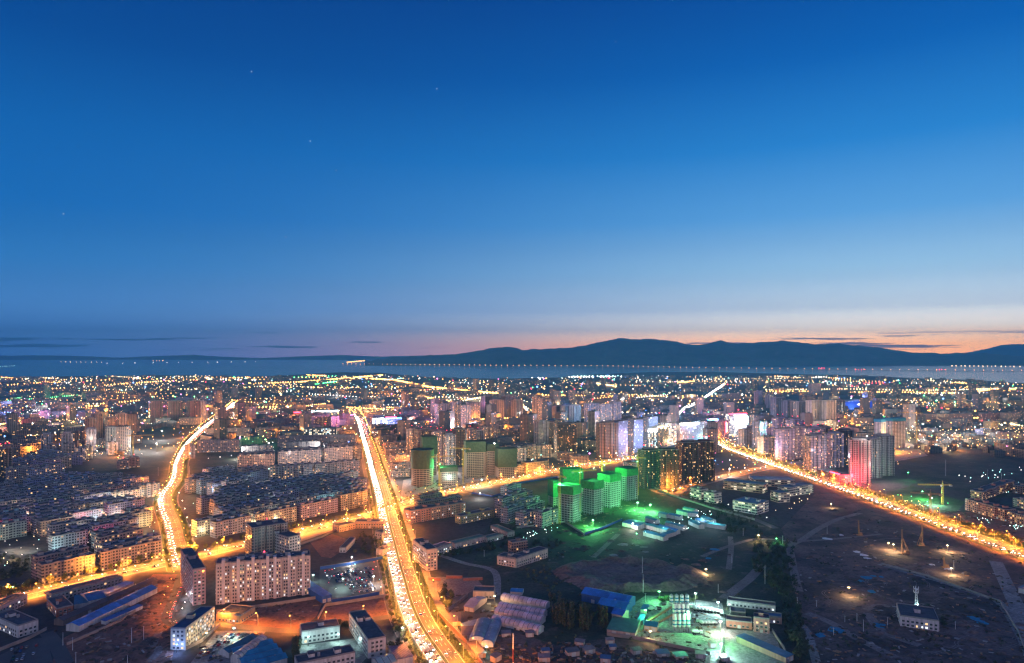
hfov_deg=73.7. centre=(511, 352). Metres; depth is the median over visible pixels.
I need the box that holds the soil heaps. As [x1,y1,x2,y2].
[89,506,1023,662]
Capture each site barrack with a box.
[622,519,646,529]
[643,530,667,540]
[645,516,659,523]
[645,523,670,532]
[657,511,668,517]
[659,524,679,534]
[661,530,676,537]
[665,521,686,530]
[668,513,682,519]
[676,509,687,515]
[683,506,696,511]
[687,511,697,516]
[688,519,703,528]
[695,518,708,525]
[700,515,715,522]
[705,521,725,529]
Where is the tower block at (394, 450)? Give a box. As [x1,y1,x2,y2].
[384,446,405,454]
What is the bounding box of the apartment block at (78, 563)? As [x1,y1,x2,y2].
[37,551,94,584]
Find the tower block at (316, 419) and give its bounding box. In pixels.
[312,415,320,424]
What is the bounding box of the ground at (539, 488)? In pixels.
[521,467,666,541]
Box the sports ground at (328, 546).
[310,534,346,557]
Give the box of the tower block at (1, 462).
[0,443,3,477]
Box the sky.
[0,0,1023,357]
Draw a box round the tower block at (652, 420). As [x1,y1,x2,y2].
[646,416,657,427]
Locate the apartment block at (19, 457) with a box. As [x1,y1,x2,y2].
[12,454,43,458]
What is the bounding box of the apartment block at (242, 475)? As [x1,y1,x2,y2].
[229,473,250,478]
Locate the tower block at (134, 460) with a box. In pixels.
[129,454,139,467]
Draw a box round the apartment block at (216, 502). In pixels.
[209,496,246,514]
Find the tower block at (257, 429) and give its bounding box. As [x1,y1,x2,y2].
[255,426,277,432]
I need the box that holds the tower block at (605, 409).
[596,403,611,420]
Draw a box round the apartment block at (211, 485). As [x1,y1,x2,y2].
[207,476,243,494]
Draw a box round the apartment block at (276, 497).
[260,493,294,502]
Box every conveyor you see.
[648,606,671,620]
[657,614,672,626]
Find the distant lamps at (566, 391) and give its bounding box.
[0,365,1022,510]
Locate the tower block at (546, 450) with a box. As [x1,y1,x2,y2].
[539,442,551,457]
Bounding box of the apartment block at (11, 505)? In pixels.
[2,501,30,509]
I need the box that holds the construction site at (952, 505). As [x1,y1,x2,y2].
[885,486,964,512]
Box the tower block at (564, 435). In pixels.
[554,422,575,453]
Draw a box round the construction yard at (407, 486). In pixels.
[401,467,495,499]
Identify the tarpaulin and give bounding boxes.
[815,632,824,637]
[828,626,844,632]
[873,622,885,627]
[970,617,984,621]
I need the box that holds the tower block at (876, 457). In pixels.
[866,436,881,478]
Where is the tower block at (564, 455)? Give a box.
[557,450,573,460]
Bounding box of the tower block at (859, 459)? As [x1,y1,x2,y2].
[848,437,870,483]
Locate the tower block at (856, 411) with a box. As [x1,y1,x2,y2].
[854,409,871,414]
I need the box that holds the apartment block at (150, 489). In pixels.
[133,480,159,497]
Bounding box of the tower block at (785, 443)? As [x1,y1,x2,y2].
[775,425,794,460]
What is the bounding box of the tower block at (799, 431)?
[791,423,807,458]
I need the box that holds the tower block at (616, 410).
[609,401,621,419]
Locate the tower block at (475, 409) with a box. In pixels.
[466,401,479,418]
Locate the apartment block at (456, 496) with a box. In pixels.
[446,493,461,500]
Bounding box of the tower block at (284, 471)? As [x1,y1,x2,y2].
[269,462,311,479]
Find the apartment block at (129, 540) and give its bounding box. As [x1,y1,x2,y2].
[99,532,160,548]
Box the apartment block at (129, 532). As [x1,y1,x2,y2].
[94,527,142,552]
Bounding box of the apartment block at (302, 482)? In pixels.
[297,479,318,484]
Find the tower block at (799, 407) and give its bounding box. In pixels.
[793,400,805,417]
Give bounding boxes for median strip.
[334,404,447,662]
[724,446,1023,554]
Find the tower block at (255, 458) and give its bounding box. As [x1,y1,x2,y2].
[238,452,274,469]
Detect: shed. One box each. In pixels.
[53,577,157,625]
[66,585,157,631]
[74,594,88,608]
[80,590,105,603]
[101,604,142,624]
[102,581,133,596]
[217,633,256,657]
[230,635,266,662]
[231,638,287,662]
[308,580,331,602]
[372,653,397,662]
[388,643,412,662]
[448,612,460,625]
[460,619,476,625]
[460,625,473,638]
[464,596,486,611]
[467,640,485,657]
[469,617,490,644]
[481,617,501,647]
[491,614,543,634]
[494,606,545,624]
[497,601,547,615]
[500,592,549,608]
[510,588,523,594]
[581,587,634,606]
[597,597,631,612]
[607,616,640,635]
[611,607,628,617]
[638,613,644,624]
[641,604,648,613]
[644,620,658,631]
[737,633,793,662]
[1018,585,1023,593]
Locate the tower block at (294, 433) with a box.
[282,431,302,434]
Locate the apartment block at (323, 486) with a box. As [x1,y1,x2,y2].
[306,481,340,490]
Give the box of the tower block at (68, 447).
[63,442,74,452]
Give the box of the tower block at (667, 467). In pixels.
[655,444,678,489]
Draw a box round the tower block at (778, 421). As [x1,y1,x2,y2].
[772,414,788,435]
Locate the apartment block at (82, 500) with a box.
[74,495,114,507]
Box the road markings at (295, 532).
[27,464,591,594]
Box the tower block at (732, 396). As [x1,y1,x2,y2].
[722,393,740,400]
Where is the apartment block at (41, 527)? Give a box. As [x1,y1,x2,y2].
[36,514,72,537]
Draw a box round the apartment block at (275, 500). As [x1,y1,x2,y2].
[266,496,295,502]
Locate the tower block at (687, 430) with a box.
[676,422,699,440]
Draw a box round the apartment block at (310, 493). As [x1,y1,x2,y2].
[304,489,331,495]
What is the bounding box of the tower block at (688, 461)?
[676,439,698,483]
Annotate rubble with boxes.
[54,473,1023,662]
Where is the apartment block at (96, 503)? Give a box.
[86,494,135,513]
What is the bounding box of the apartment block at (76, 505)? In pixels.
[30,502,84,513]
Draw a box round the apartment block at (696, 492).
[690,486,707,499]
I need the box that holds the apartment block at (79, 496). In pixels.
[71,490,111,503]
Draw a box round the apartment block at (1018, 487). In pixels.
[1013,482,1023,493]
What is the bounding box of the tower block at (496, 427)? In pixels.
[490,423,504,437]
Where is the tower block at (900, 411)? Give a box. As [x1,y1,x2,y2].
[897,409,902,416]
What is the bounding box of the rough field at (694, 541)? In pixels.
[458,493,810,662]
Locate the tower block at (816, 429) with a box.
[804,426,824,434]
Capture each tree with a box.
[1,586,8,594]
[21,579,29,587]
[46,575,53,580]
[292,643,296,662]
[296,638,299,653]
[394,640,402,645]
[401,624,407,635]
[443,600,450,607]
[558,604,561,623]
[562,608,566,626]
[567,612,570,629]
[569,601,572,618]
[572,610,575,626]
[578,604,583,622]
[579,612,581,627]
[581,614,584,629]
[583,604,587,622]
[585,613,588,630]
[589,613,591,626]
[599,607,602,624]
[604,607,608,623]
[777,572,784,578]
[790,634,795,641]
[792,646,804,657]
[794,645,807,659]
[796,635,802,642]
[800,642,812,648]
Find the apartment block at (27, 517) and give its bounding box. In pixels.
[17,507,73,531]
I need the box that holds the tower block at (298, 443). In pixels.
[280,440,319,447]
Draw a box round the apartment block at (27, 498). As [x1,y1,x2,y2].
[0,495,36,505]
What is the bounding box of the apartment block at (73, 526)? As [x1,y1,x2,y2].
[65,521,93,541]
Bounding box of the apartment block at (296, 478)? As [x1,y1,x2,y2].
[284,475,307,480]
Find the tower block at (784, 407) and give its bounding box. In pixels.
[781,400,789,416]
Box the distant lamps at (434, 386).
[0,360,1022,612]
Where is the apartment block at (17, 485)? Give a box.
[0,482,33,488]
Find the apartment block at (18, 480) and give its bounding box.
[5,475,40,484]
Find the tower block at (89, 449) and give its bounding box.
[83,444,93,458]
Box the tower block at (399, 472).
[389,468,409,477]
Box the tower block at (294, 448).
[279,446,320,449]
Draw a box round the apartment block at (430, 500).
[414,496,448,505]
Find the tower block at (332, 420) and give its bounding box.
[327,415,338,426]
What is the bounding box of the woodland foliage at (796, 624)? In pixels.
[0,396,1021,662]
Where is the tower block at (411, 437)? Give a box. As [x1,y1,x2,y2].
[406,427,417,455]
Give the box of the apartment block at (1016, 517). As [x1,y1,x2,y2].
[1008,510,1023,526]
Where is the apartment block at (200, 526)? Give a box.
[192,510,242,536]
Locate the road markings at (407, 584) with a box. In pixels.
[369,470,463,662]
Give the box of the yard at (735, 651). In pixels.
[725,629,783,662]
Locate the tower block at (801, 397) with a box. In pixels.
[799,394,814,400]
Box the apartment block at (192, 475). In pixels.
[189,469,224,477]
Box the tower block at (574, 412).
[569,404,580,421]
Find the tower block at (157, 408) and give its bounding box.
[148,400,162,423]
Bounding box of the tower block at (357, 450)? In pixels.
[350,442,361,458]
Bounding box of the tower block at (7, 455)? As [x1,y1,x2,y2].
[2,443,11,476]
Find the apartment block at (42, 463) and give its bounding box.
[38,461,56,466]
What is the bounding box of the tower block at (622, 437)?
[613,420,627,456]
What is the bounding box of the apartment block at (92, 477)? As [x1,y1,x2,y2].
[89,471,122,481]
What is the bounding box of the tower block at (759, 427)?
[752,420,766,447]
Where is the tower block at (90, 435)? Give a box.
[85,427,96,450]
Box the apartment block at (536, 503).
[524,499,544,508]
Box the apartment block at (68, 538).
[48,528,86,550]
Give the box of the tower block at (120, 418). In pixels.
[115,412,126,425]
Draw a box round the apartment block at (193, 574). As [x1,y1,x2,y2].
[180,547,205,605]
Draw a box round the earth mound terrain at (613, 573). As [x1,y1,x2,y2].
[552,556,707,592]
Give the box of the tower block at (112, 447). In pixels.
[107,440,117,454]
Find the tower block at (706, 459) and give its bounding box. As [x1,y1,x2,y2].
[695,436,714,481]
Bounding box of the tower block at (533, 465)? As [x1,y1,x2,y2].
[521,459,548,472]
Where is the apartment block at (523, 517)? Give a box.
[515,506,541,525]
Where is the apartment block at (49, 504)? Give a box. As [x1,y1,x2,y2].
[29,501,71,513]
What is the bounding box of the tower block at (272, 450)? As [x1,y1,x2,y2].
[240,449,274,453]
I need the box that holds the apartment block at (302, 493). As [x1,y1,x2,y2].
[299,488,323,496]
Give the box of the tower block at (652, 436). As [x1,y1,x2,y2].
[648,428,656,447]
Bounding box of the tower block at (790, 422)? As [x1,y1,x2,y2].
[786,418,803,426]
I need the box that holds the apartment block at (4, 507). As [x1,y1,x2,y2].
[0,506,12,510]
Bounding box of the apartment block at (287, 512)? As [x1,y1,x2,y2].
[249,504,296,521]
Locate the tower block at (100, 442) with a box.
[97,437,104,447]
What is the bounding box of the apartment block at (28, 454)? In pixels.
[23,453,45,456]
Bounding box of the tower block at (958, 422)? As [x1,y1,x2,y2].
[951,418,966,427]
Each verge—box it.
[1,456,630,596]
[153,403,231,570]
[171,407,232,551]
[332,403,474,662]
[335,405,428,662]
[718,439,1023,549]
[723,449,1023,560]
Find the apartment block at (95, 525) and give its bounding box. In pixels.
[89,517,136,543]
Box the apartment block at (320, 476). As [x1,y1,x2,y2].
[316,473,337,479]
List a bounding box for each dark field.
[65,454,169,482]
[191,452,239,473]
[896,452,1023,498]
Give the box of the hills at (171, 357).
[0,355,425,359]
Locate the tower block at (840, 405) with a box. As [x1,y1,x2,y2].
[834,399,844,413]
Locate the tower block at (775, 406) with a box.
[770,397,785,415]
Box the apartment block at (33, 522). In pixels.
[31,512,66,534]
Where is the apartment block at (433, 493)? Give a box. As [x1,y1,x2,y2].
[415,490,441,499]
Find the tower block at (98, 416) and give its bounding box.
[91,412,102,437]
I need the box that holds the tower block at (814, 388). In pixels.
[808,383,820,393]
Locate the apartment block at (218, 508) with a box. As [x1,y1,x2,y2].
[214,499,259,514]
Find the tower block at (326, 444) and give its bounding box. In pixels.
[324,441,354,446]
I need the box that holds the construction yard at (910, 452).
[895,443,927,460]
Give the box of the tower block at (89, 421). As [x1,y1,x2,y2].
[84,417,95,438]
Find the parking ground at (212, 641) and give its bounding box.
[191,631,264,662]
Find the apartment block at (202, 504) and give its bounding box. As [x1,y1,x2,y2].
[196,492,232,514]
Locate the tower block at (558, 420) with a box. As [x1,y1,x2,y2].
[553,419,564,422]
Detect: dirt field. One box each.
[53,574,179,662]
[781,494,1023,662]
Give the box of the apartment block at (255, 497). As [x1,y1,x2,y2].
[247,493,274,500]
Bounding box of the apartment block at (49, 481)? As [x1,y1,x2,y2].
[37,478,64,483]
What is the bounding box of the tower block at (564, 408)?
[560,405,568,421]
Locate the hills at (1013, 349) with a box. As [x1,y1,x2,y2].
[968,344,1023,355]
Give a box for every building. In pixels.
[0,593,26,611]
[0,609,37,637]
[46,574,122,597]
[46,594,72,617]
[156,417,170,423]
[171,606,214,649]
[216,604,254,623]
[294,409,338,413]
[294,644,354,662]
[300,618,339,643]
[304,427,336,434]
[333,520,354,531]
[339,537,354,552]
[349,609,385,658]
[355,518,385,527]
[372,416,401,424]
[375,529,387,538]
[376,543,392,555]
[449,534,485,548]
[473,585,494,598]
[485,532,503,541]
[491,524,514,536]
[497,552,522,567]
[507,546,547,567]
[508,537,527,552]
[723,478,767,493]
[726,614,751,629]
[727,596,775,611]
[730,606,745,615]
[733,496,768,514]
[749,475,794,486]
[753,610,769,633]
[764,611,781,623]
[770,490,789,502]
[777,482,812,496]
[817,469,850,483]
[845,399,871,409]
[896,602,938,631]
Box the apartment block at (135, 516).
[104,515,138,523]
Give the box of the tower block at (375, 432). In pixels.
[373,430,393,435]
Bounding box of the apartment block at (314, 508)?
[295,496,337,519]
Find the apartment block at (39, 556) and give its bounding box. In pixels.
[31,544,88,578]
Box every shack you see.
[490,651,501,662]
[501,630,510,636]
[525,630,533,636]
[537,653,550,662]
[541,647,550,652]
[564,646,579,656]
[574,638,585,645]
[581,645,595,654]
[600,654,610,662]
[605,637,614,644]
[609,643,616,649]
[630,646,642,654]
[654,648,669,656]
[672,651,688,659]
[695,650,705,658]
[708,640,716,647]
[719,653,729,660]
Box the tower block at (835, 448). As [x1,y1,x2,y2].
[824,431,843,467]
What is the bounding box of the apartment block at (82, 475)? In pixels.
[66,472,100,479]
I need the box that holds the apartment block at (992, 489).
[970,479,1013,499]
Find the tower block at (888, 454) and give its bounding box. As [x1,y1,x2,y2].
[873,433,894,475]
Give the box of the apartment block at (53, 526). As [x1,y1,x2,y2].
[47,516,94,542]
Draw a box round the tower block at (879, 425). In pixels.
[874,418,885,433]
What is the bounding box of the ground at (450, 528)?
[0,372,1023,662]
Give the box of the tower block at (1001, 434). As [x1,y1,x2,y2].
[987,431,1012,438]
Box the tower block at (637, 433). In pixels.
[633,419,642,451]
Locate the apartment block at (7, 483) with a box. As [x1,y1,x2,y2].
[0,481,14,486]
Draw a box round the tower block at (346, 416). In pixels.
[338,413,349,424]
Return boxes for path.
[39,631,74,662]
[147,632,162,659]
[440,554,500,594]
[591,534,619,557]
[701,538,794,556]
[719,564,766,598]
[726,536,733,569]
[786,513,862,591]
[800,621,820,662]
[803,534,882,541]
[805,612,899,657]
[862,604,889,610]
[864,613,921,646]
[877,563,1023,655]
[932,625,989,633]
[940,644,1019,649]
[955,643,1016,648]
[989,561,1023,635]
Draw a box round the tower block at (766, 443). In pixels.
[757,435,774,453]
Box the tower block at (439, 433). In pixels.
[435,429,446,465]
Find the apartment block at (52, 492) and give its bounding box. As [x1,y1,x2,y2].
[36,487,74,494]
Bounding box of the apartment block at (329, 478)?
[321,473,349,482]
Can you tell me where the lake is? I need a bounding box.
[0,360,1023,382]
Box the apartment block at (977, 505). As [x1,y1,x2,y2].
[965,497,1015,521]
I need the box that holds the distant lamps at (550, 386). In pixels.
[27,362,1019,608]
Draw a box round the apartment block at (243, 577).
[215,548,309,604]
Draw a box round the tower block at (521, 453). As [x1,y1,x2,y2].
[515,446,526,460]
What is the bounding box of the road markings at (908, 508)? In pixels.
[757,456,1019,557]
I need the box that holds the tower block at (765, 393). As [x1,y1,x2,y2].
[763,392,768,403]
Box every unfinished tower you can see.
[411,447,433,486]
[420,435,437,474]
[439,465,457,484]
[464,440,485,477]
[484,442,498,475]
[495,447,516,477]
[548,479,560,506]
[557,482,580,522]
[559,466,582,492]
[581,478,603,514]
[597,471,620,507]
[615,465,637,500]
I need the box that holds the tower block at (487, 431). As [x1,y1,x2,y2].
[478,425,491,438]
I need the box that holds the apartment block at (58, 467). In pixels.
[41,462,64,473]
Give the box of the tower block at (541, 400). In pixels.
[538,397,548,419]
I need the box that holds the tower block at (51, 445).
[46,443,56,449]
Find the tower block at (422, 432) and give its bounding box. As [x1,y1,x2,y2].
[418,427,426,441]
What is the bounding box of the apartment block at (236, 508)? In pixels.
[220,502,261,513]
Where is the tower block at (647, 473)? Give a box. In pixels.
[637,447,656,488]
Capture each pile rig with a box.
[856,521,862,535]
[901,529,909,553]
[917,525,924,545]
[941,557,949,567]
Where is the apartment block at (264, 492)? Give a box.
[251,486,287,496]
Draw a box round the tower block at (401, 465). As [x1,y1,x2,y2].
[388,461,410,469]
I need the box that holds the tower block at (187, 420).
[179,416,201,424]
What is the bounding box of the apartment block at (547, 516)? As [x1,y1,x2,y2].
[534,506,557,527]
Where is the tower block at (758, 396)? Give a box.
[754,390,762,403]
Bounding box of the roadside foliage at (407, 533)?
[154,424,965,662]
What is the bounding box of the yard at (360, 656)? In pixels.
[299,638,366,662]
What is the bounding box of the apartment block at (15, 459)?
[12,457,30,462]
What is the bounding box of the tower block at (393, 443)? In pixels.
[383,440,405,447]
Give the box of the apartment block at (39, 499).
[33,493,74,502]
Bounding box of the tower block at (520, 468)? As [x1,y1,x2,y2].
[515,463,523,472]
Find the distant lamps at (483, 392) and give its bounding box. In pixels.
[2,366,1021,579]
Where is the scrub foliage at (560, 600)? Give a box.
[473,524,1023,662]
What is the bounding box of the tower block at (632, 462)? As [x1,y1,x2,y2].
[623,459,636,466]
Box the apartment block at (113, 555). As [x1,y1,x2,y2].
[96,537,160,570]
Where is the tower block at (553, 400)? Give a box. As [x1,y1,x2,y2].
[545,398,555,405]
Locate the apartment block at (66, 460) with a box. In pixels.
[41,455,71,467]
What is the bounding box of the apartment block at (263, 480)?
[254,477,277,482]
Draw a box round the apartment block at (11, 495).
[0,491,27,498]
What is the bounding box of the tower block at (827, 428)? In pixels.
[820,425,832,431]
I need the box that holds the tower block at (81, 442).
[77,439,84,446]
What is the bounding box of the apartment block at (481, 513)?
[455,507,493,523]
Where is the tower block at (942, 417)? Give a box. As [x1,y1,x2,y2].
[919,412,971,422]
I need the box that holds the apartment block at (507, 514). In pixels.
[500,503,523,523]
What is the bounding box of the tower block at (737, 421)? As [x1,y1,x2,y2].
[725,413,746,436]
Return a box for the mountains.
[365,338,1023,365]
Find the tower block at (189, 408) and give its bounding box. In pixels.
[186,400,199,416]
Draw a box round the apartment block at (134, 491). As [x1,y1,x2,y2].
[110,486,139,497]
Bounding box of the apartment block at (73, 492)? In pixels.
[42,491,81,496]
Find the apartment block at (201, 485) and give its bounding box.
[196,475,228,493]
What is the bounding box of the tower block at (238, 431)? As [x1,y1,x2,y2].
[206,427,250,435]
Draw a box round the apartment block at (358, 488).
[344,487,367,499]
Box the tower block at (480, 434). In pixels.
[477,429,483,439]
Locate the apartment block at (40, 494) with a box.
[15,493,46,497]
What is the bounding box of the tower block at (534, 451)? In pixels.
[527,444,541,458]
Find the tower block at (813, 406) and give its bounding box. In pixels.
[806,399,819,420]
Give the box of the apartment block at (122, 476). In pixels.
[94,473,135,480]
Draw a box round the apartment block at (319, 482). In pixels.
[290,480,327,486]
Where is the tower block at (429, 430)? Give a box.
[425,428,436,434]
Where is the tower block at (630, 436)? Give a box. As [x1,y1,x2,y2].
[622,418,632,455]
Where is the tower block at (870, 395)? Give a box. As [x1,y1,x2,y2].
[862,392,873,399]
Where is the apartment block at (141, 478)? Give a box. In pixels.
[114,475,148,483]
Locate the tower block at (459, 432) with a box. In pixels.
[452,427,464,464]
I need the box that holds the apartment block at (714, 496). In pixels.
[704,489,721,503]
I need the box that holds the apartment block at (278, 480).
[248,478,285,488]
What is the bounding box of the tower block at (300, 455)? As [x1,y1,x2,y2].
[278,447,320,466]
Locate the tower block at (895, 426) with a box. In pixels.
[885,417,905,447]
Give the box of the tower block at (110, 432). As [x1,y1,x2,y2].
[105,425,115,449]
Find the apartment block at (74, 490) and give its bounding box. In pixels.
[55,488,83,493]
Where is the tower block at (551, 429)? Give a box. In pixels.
[547,420,555,443]
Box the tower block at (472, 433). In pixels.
[467,428,476,439]
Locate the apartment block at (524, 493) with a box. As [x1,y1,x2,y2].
[512,489,532,498]
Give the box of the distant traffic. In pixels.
[0,386,1022,655]
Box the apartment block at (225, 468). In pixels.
[205,465,234,472]
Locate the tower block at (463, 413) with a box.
[457,404,470,426]
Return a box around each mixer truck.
[648,606,656,611]
[692,629,702,634]
[696,618,703,625]
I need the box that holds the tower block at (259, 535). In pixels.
[245,518,287,553]
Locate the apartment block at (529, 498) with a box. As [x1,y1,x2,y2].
[515,495,539,503]
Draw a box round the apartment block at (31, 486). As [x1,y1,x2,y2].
[8,483,47,491]
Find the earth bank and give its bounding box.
[953,511,1023,542]
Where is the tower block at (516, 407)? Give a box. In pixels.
[511,399,522,417]
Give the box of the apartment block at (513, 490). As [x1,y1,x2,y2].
[504,487,525,494]
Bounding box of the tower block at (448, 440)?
[443,432,454,464]
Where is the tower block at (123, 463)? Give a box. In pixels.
[117,457,128,469]
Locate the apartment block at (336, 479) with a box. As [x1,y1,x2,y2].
[331,476,353,481]
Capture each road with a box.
[0,457,635,599]
[157,406,230,570]
[322,403,417,662]
[326,403,464,662]
[718,441,1023,558]
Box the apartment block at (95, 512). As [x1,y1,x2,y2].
[69,506,101,520]
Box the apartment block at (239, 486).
[214,484,247,491]
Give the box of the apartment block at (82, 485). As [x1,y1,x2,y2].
[76,480,112,488]
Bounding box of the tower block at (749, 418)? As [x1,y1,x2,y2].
[746,414,753,425]
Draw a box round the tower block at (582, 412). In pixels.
[581,408,583,418]
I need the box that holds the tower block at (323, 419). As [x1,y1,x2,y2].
[319,414,329,426]
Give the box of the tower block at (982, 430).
[975,428,991,434]
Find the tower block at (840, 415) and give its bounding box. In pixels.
[837,413,844,417]
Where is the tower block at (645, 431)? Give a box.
[637,416,647,446]
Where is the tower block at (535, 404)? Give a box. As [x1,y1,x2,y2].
[532,395,542,419]
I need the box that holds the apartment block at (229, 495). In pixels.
[210,493,246,500]
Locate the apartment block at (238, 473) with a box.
[221,472,247,475]
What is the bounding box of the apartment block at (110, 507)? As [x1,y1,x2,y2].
[103,497,144,515]
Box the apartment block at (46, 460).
[30,458,60,463]
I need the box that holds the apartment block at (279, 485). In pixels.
[264,481,296,489]
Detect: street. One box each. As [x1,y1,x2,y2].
[161,575,183,626]
[215,611,401,632]
[651,466,781,493]
[672,493,777,528]
[679,385,723,415]
[778,460,802,465]
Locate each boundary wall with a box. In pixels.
[0,627,46,650]
[67,609,135,644]
[186,623,219,649]
[216,596,315,611]
[301,529,334,544]
[318,594,386,618]
[320,556,382,569]
[332,591,378,601]
[428,577,440,580]
[439,612,482,662]
[446,575,461,577]
[448,593,467,611]
[463,577,482,580]
[472,492,500,496]
[516,476,557,482]
[516,521,583,533]
[585,518,621,534]
[607,632,709,654]
[654,487,754,519]
[718,624,723,662]
[772,628,789,662]
[882,563,999,601]
[1000,600,1023,647]
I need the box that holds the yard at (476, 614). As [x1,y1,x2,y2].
[443,591,524,641]
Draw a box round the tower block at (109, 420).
[105,416,114,426]
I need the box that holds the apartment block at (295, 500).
[278,495,313,505]
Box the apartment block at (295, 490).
[272,486,305,496]
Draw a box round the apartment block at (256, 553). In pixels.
[245,550,269,555]
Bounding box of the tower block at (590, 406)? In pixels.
[584,402,599,421]
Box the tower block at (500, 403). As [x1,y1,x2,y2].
[490,399,504,418]
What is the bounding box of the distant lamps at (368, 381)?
[8,375,1012,501]
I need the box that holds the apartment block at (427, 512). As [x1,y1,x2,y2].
[404,499,465,523]
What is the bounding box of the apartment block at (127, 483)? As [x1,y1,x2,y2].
[92,480,135,488]
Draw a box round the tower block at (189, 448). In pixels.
[184,443,194,458]
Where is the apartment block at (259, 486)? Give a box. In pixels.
[252,483,272,489]
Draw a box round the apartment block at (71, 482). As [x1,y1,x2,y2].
[50,478,86,487]
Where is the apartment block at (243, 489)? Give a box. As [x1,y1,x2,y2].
[209,487,250,494]
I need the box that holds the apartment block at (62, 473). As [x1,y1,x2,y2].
[44,471,77,478]
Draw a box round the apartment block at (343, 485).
[326,480,362,488]
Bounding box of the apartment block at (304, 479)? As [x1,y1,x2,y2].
[284,476,317,481]
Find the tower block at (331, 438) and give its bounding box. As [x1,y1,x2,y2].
[277,433,354,446]
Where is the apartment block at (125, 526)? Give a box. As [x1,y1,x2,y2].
[91,523,138,547]
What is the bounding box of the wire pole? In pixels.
[511,633,515,662]
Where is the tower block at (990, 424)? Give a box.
[983,420,997,429]
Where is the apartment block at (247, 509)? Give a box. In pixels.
[242,501,279,513]
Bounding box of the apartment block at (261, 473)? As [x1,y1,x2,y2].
[246,468,267,479]
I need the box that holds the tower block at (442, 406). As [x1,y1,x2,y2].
[435,402,447,424]
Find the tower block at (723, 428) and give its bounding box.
[718,419,728,439]
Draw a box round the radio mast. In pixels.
[913,586,918,604]
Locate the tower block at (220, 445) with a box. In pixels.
[197,438,240,452]
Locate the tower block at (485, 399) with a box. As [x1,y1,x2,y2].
[481,395,492,414]
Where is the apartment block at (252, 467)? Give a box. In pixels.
[238,465,266,471]
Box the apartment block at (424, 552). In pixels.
[413,537,436,570]
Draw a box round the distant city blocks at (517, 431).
[0,374,1023,457]
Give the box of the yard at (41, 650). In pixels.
[0,638,52,662]
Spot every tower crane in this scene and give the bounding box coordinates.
[126,433,153,455]
[431,455,453,484]
[450,446,470,483]
[547,471,566,523]
[572,468,596,510]
[593,461,618,470]
[623,455,645,494]
[911,489,941,511]
[918,484,951,504]
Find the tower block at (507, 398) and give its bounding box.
[501,395,514,417]
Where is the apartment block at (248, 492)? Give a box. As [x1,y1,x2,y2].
[233,488,265,497]
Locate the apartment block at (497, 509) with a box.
[495,500,521,517]
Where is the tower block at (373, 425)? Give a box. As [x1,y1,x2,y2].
[370,423,386,429]
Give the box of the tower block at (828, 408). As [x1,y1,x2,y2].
[820,399,836,420]
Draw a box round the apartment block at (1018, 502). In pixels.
[1013,497,1023,508]
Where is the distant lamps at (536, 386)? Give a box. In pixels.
[4,375,943,460]
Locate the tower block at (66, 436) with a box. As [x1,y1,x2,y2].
[61,431,72,449]
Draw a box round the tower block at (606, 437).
[596,421,617,457]
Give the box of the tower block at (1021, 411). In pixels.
[1013,409,1023,417]
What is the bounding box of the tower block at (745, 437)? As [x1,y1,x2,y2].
[738,427,751,446]
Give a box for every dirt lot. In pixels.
[237,600,321,628]
[320,598,387,621]
[485,632,556,662]
[557,638,709,662]
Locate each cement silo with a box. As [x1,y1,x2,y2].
[669,594,672,609]
[672,612,676,632]
[673,602,676,612]
[675,594,678,602]
[677,602,680,612]
[677,612,680,631]
[680,594,683,602]
[681,602,684,619]
[682,612,685,631]
[685,594,688,602]
[685,602,688,612]
[686,612,689,631]
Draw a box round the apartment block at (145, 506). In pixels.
[121,504,152,520]
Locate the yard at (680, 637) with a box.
[629,595,727,662]
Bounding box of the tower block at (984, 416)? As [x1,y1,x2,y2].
[978,412,999,421]
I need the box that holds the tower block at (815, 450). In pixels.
[803,433,826,471]
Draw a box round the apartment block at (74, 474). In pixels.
[61,471,95,480]
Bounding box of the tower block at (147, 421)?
[139,418,149,423]
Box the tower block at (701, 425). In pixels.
[693,420,703,438]
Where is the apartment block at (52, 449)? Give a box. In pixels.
[36,448,54,451]
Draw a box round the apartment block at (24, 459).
[21,455,51,461]
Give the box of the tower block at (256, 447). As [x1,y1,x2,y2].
[241,443,272,451]
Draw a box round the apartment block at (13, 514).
[0,512,21,518]
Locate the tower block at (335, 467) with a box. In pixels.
[313,458,358,475]
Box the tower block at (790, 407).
[789,400,796,416]
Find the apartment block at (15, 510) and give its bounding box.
[0,507,25,514]
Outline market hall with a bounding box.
[433,541,451,555]
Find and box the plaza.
[301,528,332,540]
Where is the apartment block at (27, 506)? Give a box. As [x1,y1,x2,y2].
[16,498,69,513]
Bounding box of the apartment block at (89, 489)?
[84,484,121,493]
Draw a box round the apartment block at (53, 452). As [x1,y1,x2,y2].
[35,449,63,453]
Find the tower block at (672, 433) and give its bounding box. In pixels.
[661,421,675,445]
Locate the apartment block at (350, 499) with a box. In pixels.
[334,489,366,510]
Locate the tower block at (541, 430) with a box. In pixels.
[534,419,548,443]
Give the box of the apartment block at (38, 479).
[23,475,59,484]
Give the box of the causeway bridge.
[348,364,1013,371]
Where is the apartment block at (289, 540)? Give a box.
[274,530,300,552]
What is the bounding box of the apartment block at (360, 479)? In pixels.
[338,477,366,487]
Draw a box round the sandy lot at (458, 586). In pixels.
[434,577,481,597]
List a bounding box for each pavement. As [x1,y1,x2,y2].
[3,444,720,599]
[153,405,234,571]
[331,403,485,662]
[636,466,774,493]
[718,440,1023,561]
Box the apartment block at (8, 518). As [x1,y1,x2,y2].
[0,516,14,521]
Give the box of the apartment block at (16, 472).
[5,464,38,478]
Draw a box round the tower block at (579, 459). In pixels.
[570,453,588,464]
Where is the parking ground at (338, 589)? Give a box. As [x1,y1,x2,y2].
[320,561,382,602]
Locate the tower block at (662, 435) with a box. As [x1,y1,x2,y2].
[652,424,668,447]
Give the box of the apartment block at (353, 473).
[337,470,357,477]

